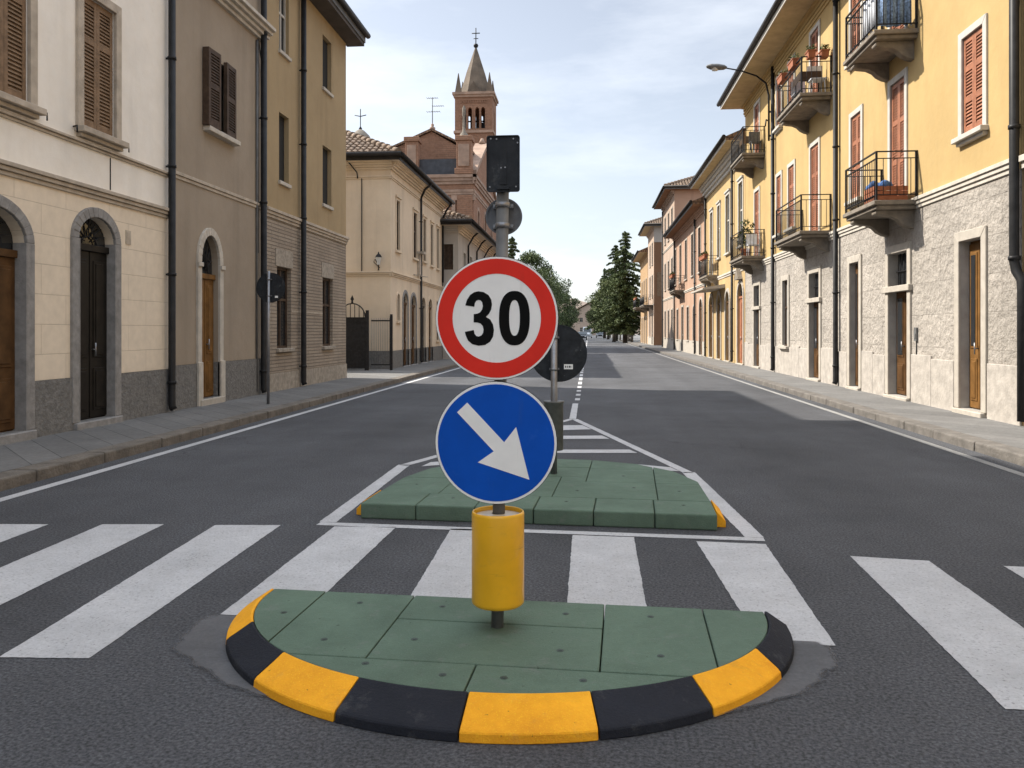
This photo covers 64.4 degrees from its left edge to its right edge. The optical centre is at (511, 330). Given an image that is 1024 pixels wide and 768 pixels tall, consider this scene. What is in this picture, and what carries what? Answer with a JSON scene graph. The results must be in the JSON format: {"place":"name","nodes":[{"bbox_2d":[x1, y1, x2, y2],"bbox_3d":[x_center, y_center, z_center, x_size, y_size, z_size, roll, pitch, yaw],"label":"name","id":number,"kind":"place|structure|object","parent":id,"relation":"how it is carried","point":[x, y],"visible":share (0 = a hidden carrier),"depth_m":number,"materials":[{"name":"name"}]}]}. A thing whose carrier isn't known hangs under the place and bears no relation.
{"place":"outdoors","nodes":[
{"label":"outdoors","id":0,"kind":"place"},
{"bbox_2d":[0,351,453,472],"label":"pavement","id":1,"kind":"structure","parent":0,"point":[13,456],"depth_m":12.85,"materials":[{"name":"concrete"}]},
{"bbox_2d":[267,271,269,403],"bbox_3d":[-4.768,0.135,15.915,0.070,2.610,0.060,0,0,5],"label":"sign post","id":2,"kind":"object","parent":1,"relation":"on","point":[268,339],"visible":1,"depth_m":15.89,"materials":[{"name":"metal"}]},
{"bbox_2d":[256,273,284,302],"bbox_3d":[-4.737,-0.850,15.923,0.586,0.586,0.091,0,0,5],"label":"road sign","id":3,"kind":"object","parent":2,"relation":"attached to","point":[277,287],"visible":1,"depth_m":15.96,"materials":[{"name":"metal"}]},
{"bbox_2d":[346,296,368,369],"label":"iron gate","id":4,"kind":"structure","parent":1,"relation":"on","point":[357,342],"depth_m":29.55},
{"bbox_2d":[371,314,392,369],"bbox_3d":[-4.750,0.410,29.689,0.801,2.040,0.100,0,0,5],"label":"iron fence","id":5,"kind":"object","parent":1,"relation":"on","point":[390,320],"visible":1,"depth_m":29.65,"materials":[{"name":"metal"}]},
{"bbox_2d":[0,335,1023,767],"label":"road","id":6,"kind":"structure","parent":0,"point":[816,497],"depth_m":5.56,"materials":[{"name":"asphalt"}]},
{"bbox_2d":[0,368,458,501],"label":"edge line marking","id":7,"kind":"object","parent":6,"relation":"on","point":[94,472],"depth_m":10.26,"materials":[{"name":"paint"}]},
{"bbox_2d":[173,615,836,712],"bbox_3d":[-0.059,1.542,3.651,4.000,0.001,1.260,0,0,5],"label":"road patch","id":8,"kind":"object","parent":6,"relation":"on","point":[202,644],"visible":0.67,"depth_m":3.82,"materials":[{"name":"asphalt"}]},
{"bbox_2d":[226,589,793,744],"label":"traffic island","id":9,"kind":"structure","parent":6,"relation":"on","point":[451,669],"depth_m":3.57,"materials":[{"name":"green rubber"}]},
{"bbox_2d":[491,192,508,628],"bbox_3d":[-0.057,0.273,3.993,0.090,2.366,0.061,0,0,5],"label":"sign post","id":10,"kind":"object","parent":9,"relation":"on","point":[497,617],"visible":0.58,"depth_m":3.97,"materials":[{"name":"metal"}]},
{"bbox_2d":[435,381,556,503],"bbox_3d":[-0.075,0.542,3.987,0.596,0.596,0.098,0,0,5],"label":"road sign","id":11,"kind":"object","parent":10,"relation":"attached to","point":[495,442],"visible":1,"depth_m":3.94,"materials":[{"name":"metal"}]},
{"bbox_2d":[436,256,558,379],"bbox_3d":[-0.070,-0.062,3.987,0.600,0.600,0.096,0,0,5],"label":"road sign","id":12,"kind":"object","parent":10,"relation":"attached to","point":[497,317],"visible":1,"depth_m":3.94,"materials":[{"name":"metal"}]},
{"bbox_2d":[472,505,523,610],"bbox_3d":[-0.069,1.109,3.994,0.258,0.453,0.258,0,0,5],"label":"marker cylinder","id":13,"kind":"object","parent":10,"relation":"attached to","point":[497,562],"visible":0.94,"depth_m":3.88,"materials":[{"name":"plastic"}]},
{"bbox_2d":[486,135,519,192],"bbox_3d":[-0.040,-0.812,3.982,0.162,0.274,0.090,0,0,5],"label":"road sign","id":14,"kind":"object","parent":10,"relation":"attached to","point":[502,163],"visible":0.99,"depth_m":3.95,"materials":[{"name":"metal"}]},
{"bbox_2d":[485,199,521,234],"bbox_3d":[-0.044,-0.568,4.002,0.183,0.183,0.093,0,0,5],"label":"road sign","id":15,"kind":"object","parent":10,"relation":"attached to","point":[515,219],"visible":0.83,"depth_m":4.04,"materials":[{"name":"metal"}]},
{"bbox_2d":[0,524,1023,709],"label":"crosswalk marking","id":16,"kind":"object","parent":6,"relation":"on","point":[979,639],"visible":0.85,"depth_m":5.00,"materials":[{"name":"paint"}]},
{"bbox_2d":[356,459,725,530],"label":"traffic island","id":17,"kind":"structure","parent":6,"relation":"on","point":[572,492],"depth_m":6.83,"materials":[{"name":"green rubber"}]},
{"bbox_2d":[550,330,557,473],"bbox_3d":[0.421,0.680,8.146,0.073,1.500,0.066,0,0,5],"label":"sign post","id":18,"kind":"object","parent":17,"relation":"on","point":[554,359],"visible":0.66,"depth_m":8.12,"materials":[{"name":"metal"}]},
{"bbox_2d":[543,400,563,450],"bbox_3d":[0.419,0.945,8.147,0.210,0.490,0.210,0,0,5],"label":"marker cylinder","id":19,"kind":"object","parent":18,"relation":"attached to","point":[555,409],"visible":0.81,"depth_m":8.06,"materials":[{"name":"plastic"}]},
{"bbox_2d":[534,325,586,381],"bbox_3d":[0.464,0.225,8.153,0.576,0.576,0.099,0,0,5],"label":"road sign","id":20,"kind":"object","parent":18,"relation":"attached to","point":[572,352],"visible":0.67,"depth_m":8.19,"materials":[{"name":"metal"}]},
{"bbox_2d":[317,419,764,540],"bbox_3d":[0.516,1.546,10.220,3.501,0.001,8.187,0,0,5],"label":"island outline marking","id":21,"kind":"object","parent":6,"relation":"on","point":[743,526],"visible":0.73,"depth_m":6.85,"materials":[{"name":"paint"}]},
{"bbox_2d":[423,425,677,470],"bbox_3d":[0.603,1.546,11.242,2.899,0.001,4.300,0,0,5],"label":"hatch marking","id":22,"kind":"object","parent":6,"relation":"on","point":[573,427],"visible":0.41,"depth_m":10.52,"materials":[{"name":"paint"}]},
{"bbox_2d":[569,337,587,418],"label":"line marking","id":23,"kind":"object","parent":6,"relation":"on","point":[573,414],"visible":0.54,"depth_m":16.87,"materials":[{"name":"paint"}]},
{"bbox_2d":[584,287,609,338],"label":"street tree","id":24,"kind":"object","parent":6,"relation":"on","point":[594,307],"visible":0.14,"depth_m":148.75,"materials":[{"name":"green plant"}]},
{"bbox_2d":[586,268,610,338],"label":"conifer tree","id":25,"kind":"object","parent":6,"relation":"on","point":[604,331],"visible":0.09,"depth_m":166.73,"materials":[{"name":"green plant"}]},
{"bbox_2d":[585,275,632,341],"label":"street tree","id":26,"kind":"object","parent":6,"relation":"on","point":[606,283],"visible":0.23,"depth_m":114.66,"materials":[{"name":"green plant"}]},
{"bbox_2d":[585,245,639,340],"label":"conifer tree","id":27,"kind":"object","parent":6,"relation":"on","point":[613,253],"visible":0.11,"depth_m":124.67,"materials":[{"name":"green plant"}]},
{"bbox_2d":[593,231,639,342],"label":"conifer tree","id":28,"kind":"object","parent":6,"relation":"on","point":[620,311],"visible":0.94,"depth_m":104.51,"materials":[{"name":"green plant"}]},
{"bbox_2d":[620,341,1023,476],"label":"edge line marking","id":29,"kind":"object","parent":6,"relation":"on","point":[968,456],"visible":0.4,"depth_m":12.38,"materials":[{"name":"paint"}]},
{"bbox_2d":[345,0,774,302],"label":"sky","id":30,"kind":"structure","parent":0,"point":[609,103],"materials":[{"name":"white"}]},
{"bbox_2d":[606,334,1023,448],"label":"pavement","id":31,"kind":"structure","parent":0,"point":[1000,432],"depth_m":15.40,"materials":[{"name":"concrete"}]},
{"label":"ground","id":32,"kind":"structure","parent":0,"visible":0},
{"bbox_2d":[0,0,176,445],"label":"town house","id":33,"kind":"structure","parent":32,"relation":"on","point":[88,167],"depth_m":12.11,"materials":[{"name":"white paint"}]},
{"bbox_2d":[0,256,14,432],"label":"door","id":34,"kind":"structure","parent":33,"relation":"in","point":[7,264],"depth_m":10.54,"materials":[{"name":"brown wood"}]},
{"bbox_2d":[0,0,46,119],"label":"window","id":35,"kind":"structure","parent":33,"relation":"in","point":[12,12],"depth_m":10.65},
{"bbox_2d":[80,250,106,419],"bbox_3d":[-6.384,0.040,12.281,0.152,2.580,0.920,0,0,5],"label":"door","id":36,"kind":"structure","parent":33,"relation":"in","point":[93,266],"depth_m":12.36,"materials":[{"name":"brown wood"}]},
{"bbox_2d":[74,0,128,151],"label":"window","id":37,"kind":"structure","parent":33,"relation":"in","point":[93,23],"depth_m":12.35,"materials":[{"name":"wood"}]},
{"bbox_2d":[173,0,275,410],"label":"town house","id":38,"kind":"structure","parent":32,"relation":"on","point":[221,192],"depth_m":16.36,"materials":[{"name":"beige paint"}]},
{"bbox_2d":[202,279,212,397],"bbox_3d":[-6.029,0.120,15.949,0.152,2.380,0.770,0,0,5],"label":"door","id":39,"kind":"structure","parent":38,"relation":"in","point":[207,285],"depth_m":16.03,"materials":[{"name":"brown wood"}]},
{"bbox_2d":[203,46,240,145],"bbox_3d":[-5.934,-4.670,16.356,0.386,1.600,1.421,0,0,5],"label":"window","id":40,"kind":"structure","parent":38,"relation":"in","point":[212,73],"depth_m":16.05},
{"bbox_2d":[0,363,457,491],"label":"kerb","id":41,"kind":"structure","parent":32,"relation":"on","point":[20,476],"depth_m":10.89,"materials":[{"name":"concrete"}]},
{"bbox_2d":[266,0,370,392],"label":"town house","id":42,"kind":"structure","parent":32,"relation":"on","point":[309,41],"depth_m":21.57,"materials":[{"name":"paint"}]},
{"bbox_2d":[278,0,291,61],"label":"window","id":43,"kind":"structure","parent":42,"relation":"in","point":[282,3],"depth_m":20.06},
{"bbox_2d":[278,115,291,188],"bbox_3d":[-5.612,-4.400,19.862,0.210,1.740,0.740,0,0,5],"label":"window","id":44,"kind":"structure","parent":42,"relation":"in","point":[281,120],"depth_m":20.02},
{"bbox_2d":[276,267,294,351],"bbox_3d":[-5.612,-0.520,19.872,0.250,2.060,1.040,0,0,5],"label":"window","id":45,"kind":"structure","parent":42,"relation":"in","point":[282,303],"depth_m":20.10,"materials":[{"name":"black glass"}]},
{"bbox_2d":[322,40,333,97],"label":"window","id":46,"kind":"structure","parent":42,"relation":"in","point":[324,87],"depth_m":23.28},
{"bbox_2d":[322,148,333,210],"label":"window","id":47,"kind":"structure","parent":42,"relation":"in","point":[324,204],"depth_m":23.28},
{"bbox_2d":[322,278,335,349],"bbox_3d":[-5.289,-0.490,23.196,0.230,2.020,1.020,0,0,5],"label":"window","id":48,"kind":"structure","parent":42,"relation":"in","point":[326,282],"depth_m":23.46,"materials":[{"name":"black glass"}]},
{"bbox_2d":[346,130,454,368],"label":"corner house","id":49,"kind":"structure","parent":32,"relation":"on","point":[398,201],"depth_m":31.18,"materials":[{"name":"beige paint"}]},
{"bbox_2d":[395,194,401,253],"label":"window","id":50,"kind":"structure","parent":49,"relation":"in","point":[397,198],"depth_m":31.92,"materials":[{"name":"beige glass"}]},
{"bbox_2d":[396,292,401,322],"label":"window","id":51,"kind":"structure","parent":49,"relation":"in","point":[397,321],"depth_m":31.58,"materials":[{"name":"beige stone"}]},
{"bbox_2d":[404,305,405,364],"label":"door","id":52,"kind":"structure","parent":49,"relation":"in","point":[404,305],"depth_m":33.19,"materials":[{"name":"brown wood"}]},
{"bbox_2d":[411,307,413,363],"bbox_3d":[-4.262,0.175,34.550,0.152,2.470,1.000,0,0,5],"label":"door","id":53,"kind":"structure","parent":49,"relation":"in","point":[412,308],"depth_m":34.64,"materials":[{"name":"brown wood"}]},
{"bbox_2d":[412,207,418,260],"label":"window","id":54,"kind":"structure","parent":49,"relation":"in","point":[416,211],"depth_m":35.19,"materials":[{"name":"beige stone"}]},
{"bbox_2d":[422,308,423,360],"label":"door","id":55,"kind":"structure","parent":49,"relation":"in","point":[423,308],"depth_m":36.88,"materials":[{"name":"brown wood"}]},
{"bbox_2d":[422,214,427,263],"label":"window","id":56,"kind":"structure","parent":49,"relation":"in","point":[424,217],"depth_m":36.72,"materials":[{"name":"beige stone"}]},
{"bbox_2d":[430,220,434,267],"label":"window","id":57,"kind":"structure","parent":49,"relation":"in","point":[432,222],"depth_m":38.83,"materials":[{"name":"beige glass"}]},
{"bbox_2d":[436,224,440,270],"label":"window","id":58,"kind":"structure","parent":49,"relation":"in","point":[438,227],"depth_m":40.34,"materials":[{"name":"beige glass"}]},
{"bbox_2d":[393,106,496,240],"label":"brick church","id":59,"kind":"structure","parent":32,"relation":"on","point":[454,170],"depth_m":63.12,"materials":[{"name":"brown brick"}]},
{"bbox_2d":[440,209,495,358],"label":"town house","id":60,"kind":"structure","parent":32,"relation":"on","point":[468,239],"depth_m":41.65,"materials":[{"name":"grey paint"}]},
{"bbox_2d":[444,243,453,269],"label":"window","id":61,"kind":"structure","parent":60,"relation":"in","point":[448,247],"depth_m":41.54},
{"bbox_2d":[452,28,498,146],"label":"bell tower","id":62,"kind":"structure","parent":32,"relation":"on","point":[475,95],"depth_m":82.85,"materials":[{"name":"brick"}]},
{"bbox_2d":[508,236,524,262],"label":"conifer tree","id":63,"kind":"object","parent":32,"relation":"on","point":[512,243],"visible":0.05,"depth_m":98.25,"materials":[{"name":"green plant"}]},
{"bbox_2d":[518,250,571,305],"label":"street tree","id":64,"kind":"object","parent":32,"relation":"on","point":[531,258],"visible":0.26,"depth_m":116.39,"materials":[{"name":"green plant"}]},
{"bbox_2d":[536,265,572,324],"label":"street tree","id":65,"kind":"object","parent":32,"relation":"on","point":[567,287],"visible":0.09,"depth_m":133.38,"materials":[{"name":"green plant"}]},
{"bbox_2d":[552,284,581,326],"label":"street tree","id":66,"kind":"object","parent":32,"relation":"on","point":[567,318],"visible":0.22,"depth_m":150.39,"materials":[{"name":"green plant"}]},
{"bbox_2d":[559,292,579,325],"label":"street tree","id":67,"kind":"object","parent":32,"relation":"on","point":[575,317],"visible":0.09,"depth_m":174.37,"materials":[{"name":"green plant"}]},
{"bbox_2d":[569,302,606,334],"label":"house","id":68,"kind":"structure","parent":32,"relation":"on","point":[582,323],"depth_m":294.92,"materials":[{"name":"paint"}]},
{"bbox_2d":[631,247,647,343],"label":"town house","id":69,"kind":"structure","parent":32,"relation":"on","point":[640,257],"depth_m":94.34,"materials":[{"name":"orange paint"}]},
{"bbox_2d":[638,217,661,344],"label":"town house","id":70,"kind":"structure","parent":32,"relation":"on","point":[651,230],"depth_m":81.03,"materials":[{"name":"paint"}]},
{"bbox_2d":[652,175,702,349],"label":"town house","id":71,"kind":"structure","parent":32,"relation":"on","point":[673,199],"depth_m":65.20,"materials":[{"name":"paint"}]},
{"bbox_2d":[662,196,704,356],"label":"town house","id":72,"kind":"structure","parent":32,"relation":"on","point":[684,231],"depth_m":52.50,"materials":[{"name":"paint"}]},
{"bbox_2d":[690,231,693,277],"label":"window","id":73,"kind":"structure","parent":72,"relation":"in","point":[692,234],"depth_m":51.41,"materials":[{"name":"beige stone"}]},
{"bbox_2d":[697,225,700,273],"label":"window","id":74,"kind":"structure","parent":72,"relation":"in","point":[699,230],"depth_m":48.16,"materials":[{"name":"beige stone"}]},
{"bbox_2d":[688,127,745,364],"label":"town house","id":75,"kind":"structure","parent":32,"relation":"on","point":[717,182],"depth_m":38.92,"materials":[{"name":"yellow paint"}]},
{"bbox_2d":[709,207,712,274],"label":"window","id":76,"kind":"structure","parent":75,"relation":"in","point":[711,209],"depth_m":42.85,"materials":[{"name":"beige stone"}]},
{"bbox_2d":[716,200,720,260],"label":"window","id":77,"kind":"structure","parent":75,"relation":"in","point":[718,202],"depth_m":40.95,"materials":[{"name":"white stone"}]},
{"bbox_2d":[724,188,729,255],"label":"window","id":78,"kind":"structure","parent":75,"relation":"in","point":[727,192],"depth_m":38.41,"materials":[{"name":"white stone"}]},
{"bbox_2d":[727,303,728,359],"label":"door","id":79,"kind":"structure","parent":75,"relation":"in","point":[728,303],"depth_m":38.30,"materials":[{"name":"brown wood"}]},
{"bbox_2d":[736,175,743,248],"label":"window","id":80,"kind":"structure","parent":75,"relation":"in","point":[741,179],"depth_m":35.16,"materials":[{"name":"white stone"}]},
{"bbox_2d":[740,299,741,362],"bbox_3d":[9.874,-0.030,34.829,0.152,2.840,1.300,0,0,5],"label":"door","id":81,"kind":"structure","parent":75,"relation":"in","point":[740,299],"depth_m":35.04,"materials":[{"name":"brown wood"}]},
{"bbox_2d":[620,340,1023,466],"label":"kerb","id":82,"kind":"structure","parent":32,"relation":"on","point":[1008,453],"depth_m":13.21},
{"bbox_2d":[716,0,1023,425],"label":"town house","id":83,"kind":"structure","parent":32,"relation":"on","point":[917,296],"depth_m":17.29,"materials":[{"name":"paint"}]},
{"bbox_2d":[706,64,770,140],"bbox_3d":[8.066,-8.143,28.807,2.316,2.787,0.580,0,0,10],"label":"street lamp","id":84,"kind":"object","parent":83,"relation":"attached to","point":[714,67],"visible":0.96,"depth_m":28.88,"materials":[{"name":"metal"}]},
{"bbox_2d":[736,219,754,255],"bbox_3d":[8.935,-3.539,31.094,0.747,1.498,0.910,0,0,5],"label":"potted plant","id":85,"kind":"object","parent":83,"relation":"on","point":[748,231],"visible":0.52,"depth_m":31.02,"materials":[{"name":"green plant"}]},
{"bbox_2d":[747,234,758,255],"bbox_3d":[9.050,-3.229,30.593,0.400,0.881,0.410,0,0,5],"label":"balcony chair","id":86,"kind":"object","parent":83,"relation":"on","point":[751,239],"visible":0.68,"depth_m":30.76,"materials":[{"name":"white plastic"}]},
{"bbox_2d":[749,131,761,152],"bbox_3d":[9.076,-7.040,30.339,0.400,0.881,0.410,0,0,5],"label":"balcony chair","id":87,"kind":"object","parent":83,"relation":"on","point":[753,137],"visible":0.72,"depth_m":30.51,"materials":[{"name":"metal"}]},
{"bbox_2d":[754,185,759,255],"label":"window","id":88,"kind":"structure","parent":83,"relation":"in","point":[756,194],"depth_m":31.44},
{"bbox_2d":[754,97,759,151],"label":"window","id":89,"kind":"structure","parent":83,"relation":"in","point":[756,110],"depth_m":31.44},
{"bbox_2d":[757,310,758,365],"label":"door","id":90,"kind":"structure","parent":83,"relation":"in","point":[757,310],"depth_m":31.59,"materials":[{"name":"brown wood"}]},
{"bbox_2d":[772,169,782,239],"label":"window","id":91,"kind":"structure","parent":83,"relation":"in","point":[780,178],"depth_m":27.82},
{"bbox_2d":[772,70,782,134],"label":"window","id":92,"kind":"structure","parent":83,"relation":"in","point":[778,128],"depth_m":28.12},
{"bbox_2d":[776,68,788,84],"bbox_3d":[7.973,-7.512,23.952,0.289,0.384,0.646,0,0,5],"label":"flower box","id":93,"kind":"object","parent":83,"relation":"attached to","point":[781,79],"visible":0.94,"depth_m":23.83,"materials":[{"name":"ceramic"}]},
{"bbox_2d":[778,275,789,350],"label":"window","id":94,"kind":"structure","parent":83,"relation":"in","point":[787,277],"depth_m":27.05,"materials":[{"name":"stone"}]},
{"bbox_2d":[786,158,795,234],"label":"window","id":95,"kind":"structure","parent":83,"relation":"in","point":[791,171],"depth_m":26.05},
{"bbox_2d":[787,52,795,105],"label":"window","id":96,"kind":"structure","parent":83,"relation":"in","point":[789,81],"depth_m":26.44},
{"bbox_2d":[787,52,799,70],"bbox_3d":[7.839,-7.523,22.666,0.313,0.406,0.630,0,0,5],"label":"flower box","id":97,"kind":"object","parent":83,"relation":"attached to","point":[792,65],"visible":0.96,"depth_m":22.52,"materials":[{"name":"ceramic"}]},
{"bbox_2d":[796,71,820,91],"bbox_3d":[8.238,-6.765,22.724,0.565,0.730,0.810,0,0,5],"label":"balcony table","id":98,"kind":"object","parent":83,"relation":"on","point":[815,74],"visible":0.29,"depth_m":22.33,"materials":[{"name":"metal"}]},
{"bbox_2d":[805,44,816,59],"bbox_3d":[8.042,-7.518,21.859,0.263,0.395,0.442,0,0,5],"label":"flower box","id":99,"kind":"object","parent":83,"relation":"attached to","point":[810,53],"visible":1,"depth_m":21.74,"materials":[{"name":"ceramic"}]},
{"bbox_2d":[809,136,820,230],"bbox_3d":[8.735,-4.100,23.411,0.085,2.760,1.110,0,0,5],"label":"window","id":100,"kind":"structure","parent":83,"relation":"in","point":[816,150],"depth_m":23.41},
{"bbox_2d":[809,19,820,91],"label":"window","id":101,"kind":"structure","parent":83,"relation":"in","point":[816,37],"depth_m":23.33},
{"bbox_2d":[814,302,818,377],"bbox_3d":[8.866,0.235,23.434,0.107,2.270,1.040,0,0,5],"label":"door","id":102,"kind":"structure","parent":83,"relation":"in","point":[816,305],"depth_m":23.57,"materials":[{"name":"brown wood"}]},
{"bbox_2d":[807,66,826,91],"bbox_3d":[8.310,-6.840,22.175,0.400,0.881,0.410,0,0,5],"label":"balcony chair","id":103,"kind":"object","parent":83,"relation":"on","point":[821,79],"visible":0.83,"depth_m":22.31,"materials":[{"name":"white plastic"}]},
{"bbox_2d":[818,44,829,59],"bbox_3d":[8.387,-7.526,21.825,0.290,0.412,0.416,0,0,5],"label":"flower box","id":104,"kind":"object","parent":83,"relation":"attached to","point":[823,53],"visible":1,"depth_m":21.71,"materials":[{"name":"ceramic"}]},
{"bbox_2d":[844,103,863,208],"bbox_3d":[8.343,-4.225,19.797,0.190,2.350,1.060,0,0,5],"label":"window","id":105,"kind":"structure","parent":83,"relation":"in","point":[856,124],"depth_m":19.83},
{"bbox_2d":[844,0,863,71],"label":"window","id":106,"kind":"structure","parent":83,"relation":"in","point":[852,3],"depth_m":20.07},
{"bbox_2d":[855,264,857,385],"bbox_3d":[8.511,-0.150,19.891,0.152,3.040,0.700,0,0,5],"label":"door","id":107,"kind":"structure","parent":83,"relation":"in","point":[856,267],"depth_m":20.06,"materials":[{"name":"brown wood"}]},
{"bbox_2d":[862,0,873,39],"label":"hanging cloth","id":108,"kind":"object","parent":83,"relation":"hanging from","point":[871,13],"visible":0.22,"depth_m":16.81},
{"bbox_2d":[864,180,907,204],"bbox_3d":[7.627,-2.845,16.628,0.683,0.471,0.619,0,0,5],"label":"planter","id":109,"kind":"object","parent":83,"relation":"on","point":[898,189],"visible":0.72,"depth_m":16.35,"materials":[{"name":"ceramic"}]},
{"bbox_2d":[878,0,911,27],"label":"hanging cloth","id":110,"kind":"object","parent":83,"relation":"hanging from","point":[900,11],"visible":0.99,"depth_m":16.27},
{"bbox_2d":[887,67,907,195],"bbox_3d":[8.145,-4.010,17.133,0.085,2.780,1.060,0,0,5],"label":"window","id":111,"kind":"structure","parent":83,"relation":"in","point":[900,89],"depth_m":17.15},
{"bbox_2d":[897,291,906,395],"bbox_3d":[8.279,0.235,17.096,0.152,2.270,1.050,0,0,5],"label":"door","id":112,"kind":"structure","parent":83,"relation":"in","point":[901,296],"depth_m":17.25,"materials":[{"name":"brown wood"}]},
{"bbox_2d":[951,13,988,147],"bbox_3d":[7.779,-4.210,13.793,0.190,1.980,1.080,0,0,5],"label":"window","id":113,"kind":"structure","parent":83,"relation":"in","point":[976,125],"depth_m":13.77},
{"bbox_2d":[969,240,980,409],"bbox_3d":[7.974,-0.105,13.850,0.152,2.910,0.810,0,0,5],"label":"door","id":114,"kind":"structure","parent":83,"relation":"in","point":[975,247],"depth_m":13.99,"materials":[{"name":"brown wood"}]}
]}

